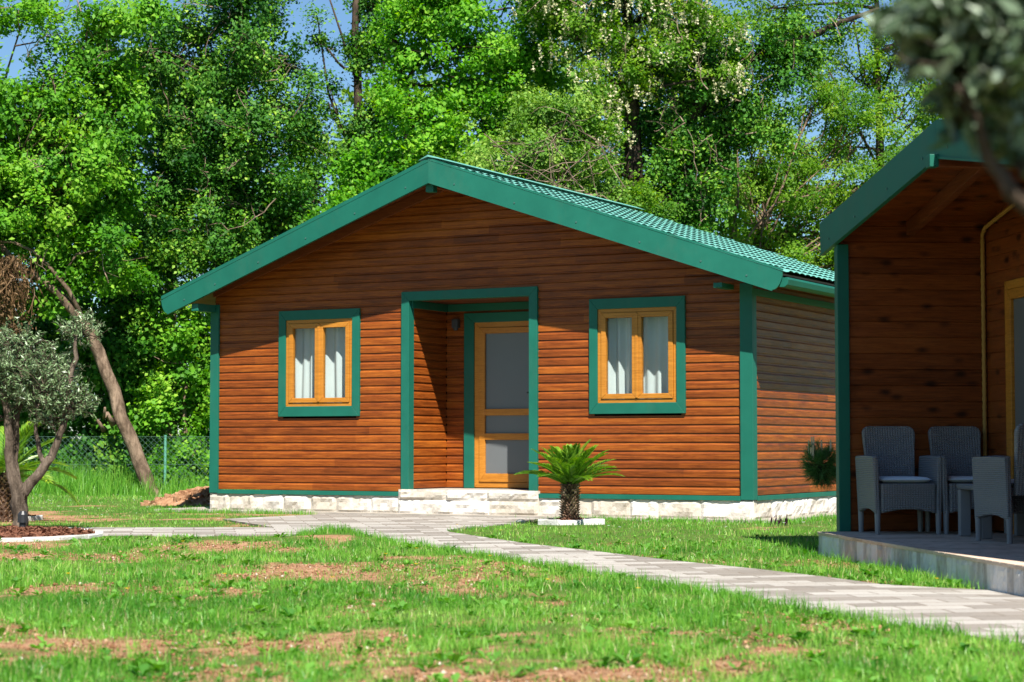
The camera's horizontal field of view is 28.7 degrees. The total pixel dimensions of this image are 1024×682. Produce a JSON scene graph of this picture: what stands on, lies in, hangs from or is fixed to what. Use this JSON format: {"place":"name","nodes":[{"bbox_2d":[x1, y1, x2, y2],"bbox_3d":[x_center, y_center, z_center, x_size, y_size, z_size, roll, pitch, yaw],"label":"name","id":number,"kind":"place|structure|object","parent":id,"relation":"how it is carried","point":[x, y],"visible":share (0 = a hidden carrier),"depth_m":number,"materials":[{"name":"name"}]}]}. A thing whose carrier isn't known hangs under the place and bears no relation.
{"place":"outdoors","nodes":[
{"label":"outdoors","id":0,"kind":"place"},
{"bbox_2d":[0,0,939,438],"label":"sky","id":1,"kind":"structure","parent":0,"point":[8,45],"materials":[{"name":"blue"}]},
{"bbox_2d":[154,507,835,522],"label":"apron slab","id":2,"kind":"structure","parent":0,"point":[462,515],"depth_m":25.10,"materials":[{"name":"concrete"}]},
{"bbox_2d":[0,448,1023,681],"bbox_3d":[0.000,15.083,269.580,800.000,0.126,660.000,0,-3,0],"label":"ground","id":3,"kind":"structure","parent":0,"point":[12,650],"depth_m":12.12,"materials":[{"name":"green plant"}]},
{"bbox_2d":[28,515,42,520],"bbox_3d":[-6.298,2.150,24.121,1.282,0.112,1.194,0,-3,0],"label":"kerb edging","id":4,"kind":"object","parent":3,"relation":"on","point":[34,518],"visible":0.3,"depth_m":23.95,"materials":[{"name":"white stone"}]},
{"bbox_2d":[0,420,79,521],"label":"feather palm","id":5,"kind":"object","parent":3,"relation":"on","point":[6,514],"visible":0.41,"depth_m":23.41,"materials":[{"name":"green plant"}]},
{"bbox_2d":[0,255,92,474],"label":"hedge bush","id":6,"kind":"object","parent":3,"relation":"on","point":[54,336],"visible":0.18,"depth_m":38.92,"materials":[{"name":"green plant"}]},
{"bbox_2d":[0,524,94,537],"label":"mulch","id":7,"kind":"object","parent":3,"relation":"on","point":[11,531],"visible":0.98,"depth_m":19.72,"materials":[{"name":"red plant"}]},
{"bbox_2d":[17,511,27,526],"bbox_3d":[-4.931,1.842,20.176,0.110,0.255,0.110,0,-3,0],"label":"garden light","id":8,"kind":"object","parent":7,"relation":"on","point":[22,521],"visible":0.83,"depth_m":20.14,"materials":[{"name":"black metal"}]},
{"bbox_2d":[0,306,112,526],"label":"olive tree","id":9,"kind":"object","parent":7,"relation":"on","point":[18,372],"visible":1,"depth_m":20.54,"materials":[{"name":"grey plant"}]},
{"bbox_2d":[0,527,102,541],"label":"kerb edging","id":10,"kind":"object","parent":3,"relation":"on","point":[65,537],"visible":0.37,"depth_m":19.27,"materials":[{"name":"white concrete"}]},
{"bbox_2d":[0,117,177,460],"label":"distant tree","id":11,"kind":"object","parent":3,"relation":"on","point":[68,423],"visible":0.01,"depth_m":51.72,"materials":[{"name":"green plant"}]},
{"bbox_2d":[0,0,189,495],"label":"leaning tree","id":12,"kind":"object","parent":3,"relation":"on","point":[60,182],"visible":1,"depth_m":36.32,"materials":[{"name":"green plant"}]},
{"bbox_2d":[0,254,46,335],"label":"dead vine clump","id":13,"kind":"object","parent":12,"relation":"hanging from","point":[9,284],"visible":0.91,"depth_m":35.95,"materials":[{"name":"brown plant"}]},
{"bbox_2d":[23,249,185,483],"bbox_3d":[-7.696,0.773,38.700,3.165,5.145,3.543,0,-3,0],"label":"hedge bush","id":14,"kind":"object","parent":3,"relation":"on","point":[115,348],"visible":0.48,"depth_m":38.33,"materials":[{"name":"green plant"}]},
{"bbox_2d":[2,435,209,490],"bbox_3d":[-8.723,2.298,36.747,8.604,1.140,0.057,0,-3,0],"label":"chain link fence","id":15,"kind":"object","parent":3,"relation":"on","point":[165,464],"visible":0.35,"depth_m":36.74,"materials":[{"name":"green metal"}]},
{"bbox_2d":[96,295,210,491],"bbox_3d":[-6.161,1.168,38.298,3.314,4.261,2.805,0,-3,0],"label":"hedge bush","id":16,"kind":"object","parent":3,"relation":"on","point":[189,342],"visible":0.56,"depth_m":38.05,"materials":[{"name":"green plant"}]},
{"bbox_2d":[140,486,209,505],"bbox_3d":[-4.559,2.365,30.376,2.136,0.353,1.497,0,-3,-7],"label":"soil mound","id":17,"kind":"object","parent":3,"relation":"on","point":[198,494],"visible":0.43,"depth_m":30.10,"materials":[{"name":"brown soil"}]},
{"bbox_2d":[96,41,264,479],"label":"distant tree","id":18,"kind":"object","parent":3,"relation":"on","point":[139,158],"visible":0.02,"depth_m":54.16,"materials":[{"name":"green plant"}]},
{"bbox_2d":[104,0,339,320],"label":"ivy clad tree","id":19,"kind":"object","parent":3,"relation":"on","point":[212,92],"visible":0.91,"depth_m":38.10,"materials":[{"name":"green plant"}]},
{"bbox_2d":[181,163,321,478],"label":"distant tree","id":20,"kind":"object","parent":3,"relation":"on","point":[255,243],"depth_m":54.18,"materials":[{"name":"green plant"}]},
{"bbox_2d":[276,0,411,213],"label":"bare tree","id":21,"kind":"object","parent":3,"relation":"on","point":[358,58],"visible":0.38,"depth_m":41.26,"materials":[{"name":"green plant"}]},
{"bbox_2d":[316,58,492,183],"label":"distant tree","id":22,"kind":"object","parent":3,"relation":"on","point":[349,98],"depth_m":53.24,"materials":[{"name":"green plant"}]},
{"bbox_2d":[294,0,581,224],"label":"maple tree","id":23,"kind":"object","parent":3,"relation":"on","point":[502,58],"visible":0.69,"depth_m":36.27,"materials":[{"name":"green plant"}]},
{"bbox_2d":[0,541,935,681],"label":"soil litter","id":24,"kind":"object","parent":3,"relation":"on","point":[411,664],"visible":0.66,"depth_m":9.50,"materials":[{"name":"brown soil"}]},
{"bbox_2d":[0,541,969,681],"bbox_3d":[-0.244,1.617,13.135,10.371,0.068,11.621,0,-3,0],"label":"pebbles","id":25,"kind":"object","parent":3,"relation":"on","point":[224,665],"visible":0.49,"depth_m":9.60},
{"bbox_2d":[159,155,835,518],"bbox_3d":[0.419,0.103,27.368,9.059,4.542,6.150,-2,-3,28],"label":"wooden cabin","id":26,"kind":"object","parent":3,"relation":"on","point":[431,334],"visible":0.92,"depth_m":25.52,"materials":[{"name":"brown wood"}]},
{"bbox_2d":[278,308,360,416],"bbox_3d":[-2.490,0.296,26.558,1.277,1.410,0.292,-2,-3,28],"label":"window","id":27,"kind":"structure","parent":26,"relation":"in","point":[319,362],"depth_m":26.55,"materials":[{"name":"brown wood"}]},
{"bbox_2d":[464,311,528,487],"bbox_3d":[-0.029,0.769,26.112,1.360,2.301,0.161,-2,-3,28],"label":"door","id":28,"kind":"structure","parent":26,"relation":"in","point":[496,344],"depth_m":26.21,"materials":[{"name":"brown wood"}]},
{"bbox_2d":[589,296,686,413],"bbox_3d":[1.574,0.182,24.369,1.276,1.410,0.292,-2,-3,28],"label":"window","id":29,"kind":"structure","parent":26,"relation":"in","point":[637,345],"depth_m":24.36,"materials":[{"name":"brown wood"}]},
{"bbox_2d":[0,532,1022,681],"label":"weeds","id":30,"kind":"object","parent":3,"relation":"on","point":[402,605],"visible":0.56,"depth_m":10.35,"materials":[{"name":"green plant"}]},
{"bbox_2d":[516,519,525,523],"bbox_3d":[0.099,2.091,23.104,0.122,0.070,0.100,0,-3,0],"label":"rock","id":31,"kind":"object","parent":3,"relation":"on","point":[521,520],"visible":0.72,"depth_m":23.08,"materials":[{"name":"white stone"}]},
{"bbox_2d":[407,80,652,212],"bbox_3d":[0.274,-0.927,34.618,4.897,7.461,3.336,1,-3,-20],"label":"tangled scrub","id":32,"kind":"object","parent":3,"relation":"on","point":[540,154],"visible":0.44,"depth_m":34.45,"materials":[{"name":"green plant"}]},
{"bbox_2d":[459,27,643,192],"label":"distant tree","id":33,"kind":"object","parent":3,"relation":"on","point":[572,85],"visible":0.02,"depth_m":55.02,"materials":[{"name":"green plant"}]},
{"bbox_2d":[514,439,621,519],"bbox_3d":[0.649,1.616,22.833,1.277,1.003,1.318,0,-3,0],"label":"sago palm","id":34,"kind":"object","parent":3,"relation":"on","point":[568,467],"visible":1,"depth_m":22.72,"materials":[{"name":"green plant"}]},
{"bbox_2d":[555,516,583,519],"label":"mulch","id":35,"kind":"object","parent":3,"relation":"on","point":[571,518],"visible":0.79,"depth_m":22.72,"materials":[{"name":"red plant"}]},
{"bbox_2d":[538,518,604,524],"bbox_3d":[0.673,2.079,22.790,0.764,0.116,0.603,0,-3,0],"label":"kerb edging","id":36,"kind":"object","parent":3,"relation":"on","point":[552,521],"visible":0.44,"depth_m":22.62,"materials":[{"name":"white concrete"}]},
{"bbox_2d":[501,0,762,222],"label":"blossoming acacia","id":37,"kind":"object","parent":3,"relation":"on","point":[633,52],"visible":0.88,"depth_m":35.50,"materials":[{"name":"green plant"}]},
{"bbox_2d":[574,3,771,236],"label":"distant tree","id":38,"kind":"object","parent":3,"relation":"on","point":[669,103],"visible":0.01,"depth_m":53.08,"materials":[{"name":"green plant"}]},
{"bbox_2d":[608,1,878,240],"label":"tree","id":39,"kind":"object","parent":3,"relation":"on","point":[682,151],"visible":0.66,"depth_m":36.07,"materials":[{"name":"green plant"}]},
{"bbox_2d":[718,153,836,263],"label":"distant tree","id":40,"kind":"object","parent":3,"relation":"on","point":[741,227],"depth_m":56.10,"materials":[{"name":"green plant"}]},
{"bbox_2d":[708,56,921,273],"bbox_3d":[5.803,-1.395,39.173,6.017,8.851,2.959,0,-3,0],"label":"spreading robinia","id":41,"kind":"object","parent":3,"relation":"on","point":[787,243],"visible":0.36,"depth_m":39.14,"materials":[{"name":"green plant"}]},
{"bbox_2d":[797,435,835,491],"bbox_3d":[2.870,1.397,18.641,0.493,1.042,0.437,-2,-4,40],"label":"pine","id":42,"kind":"object","parent":3,"relation":"on","point":[820,471],"visible":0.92,"depth_m":18.60,"materials":[{"name":"green plant"}]},
{"bbox_2d":[726,0,942,218],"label":"robinia tree","id":43,"kind":"object","parent":3,"relation":"on","point":[876,81],"visible":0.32,"depth_m":42.30,"materials":[{"name":"green plant"}]},
{"bbox_2d":[817,119,1023,595],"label":"porch cabin","id":44,"kind":"object","parent":3,"relation":"on","point":[900,231],"visible":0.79,"depth_m":17.45,"materials":[{"name":"brown wood"}]},
{"bbox_2d":[855,426,942,534],"bbox_3d":[3.288,1.180,17.075,0.616,0.910,0.630,0,-3,-6],"label":"wicker armchair","id":45,"kind":"object","parent":44,"relation":"on","point":[889,450],"visible":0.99,"depth_m":17.02,"materials":[{"name":"grey wicker"}]},
{"bbox_2d":[879,476,930,482],"bbox_3d":[3.296,1.176,16.998,0.444,0.052,0.410,0,-3,-6],"label":"seat cushion","id":46,"kind":"object","parent":45,"relation":"on","point":[900,479],"visible":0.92,"depth_m":16.82,"materials":[{"name":"fabric"}]},
{"bbox_2d":[925,426,1010,533],"bbox_3d":[3.875,1.183,17.137,0.616,0.910,0.630,0,-3,-6],"label":"wicker armchair","id":47,"kind":"object","parent":44,"relation":"on","point":[957,448],"visible":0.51,"depth_m":17.36,"materials":[{"name":"grey wicker"}]},
{"bbox_2d":[947,476,972,482],"bbox_3d":[3.883,1.179,17.060,0.444,0.052,0.410,0,-3,-6],"label":"seat cushion","id":48,"kind":"object","parent":47,"relation":"on","point":[961,479],"visible":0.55,"depth_m":16.87,"materials":[{"name":"fabric"}]},
{"bbox_2d":[957,484,1023,538],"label":"side table","id":49,"kind":"object","parent":44,"relation":"on","point":[964,509],"visible":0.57,"depth_m":16.42,"materials":[{"name":"grey wicker"}]},
{"bbox_2d":[980,204,1012,455],"bbox_3d":[4.256,-0.014,16.500,0.044,2.796,2.196,0,-3,-6],"label":"pipe","id":50,"kind":"object","parent":44,"relation":"hanging from","point":[983,302],"visible":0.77,"depth_m":17.55,"materials":[{"name":"brown metal"}]},
{"bbox_2d":[972,423,1023,543],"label":"wicker armchair","id":51,"kind":"object","parent":44,"relation":"on","point":[995,492],"visible":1,"depth_m":15.30,"materials":[{"name":"grey wicker"}]},
{"bbox_2d":[1004,277,1023,533],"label":"door","id":52,"kind":"structure","parent":44,"relation":"in","point":[1014,289],"depth_m":16.85,"materials":[{"name":"brown wood"}]},
{"bbox_2d":[861,0,1023,214],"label":"olive tree","id":53,"kind":"object","parent":3,"relation":"on","point":[967,56],"visible":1,"depth_m":3.22,"materials":[{"name":"green plant"}]},
{"bbox_2d":[70,514,1023,646],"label":"path","id":54,"kind":"structure","parent":0,"point":[974,609],"depth_m":14.64,"materials":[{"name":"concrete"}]},
{"bbox_2d":[770,513,790,525],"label":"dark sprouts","id":55,"kind":"object","parent":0,"point":[780,521],"visible":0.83,"depth_m":22.21,"materials":[{"name":"green plant"}]}
]}

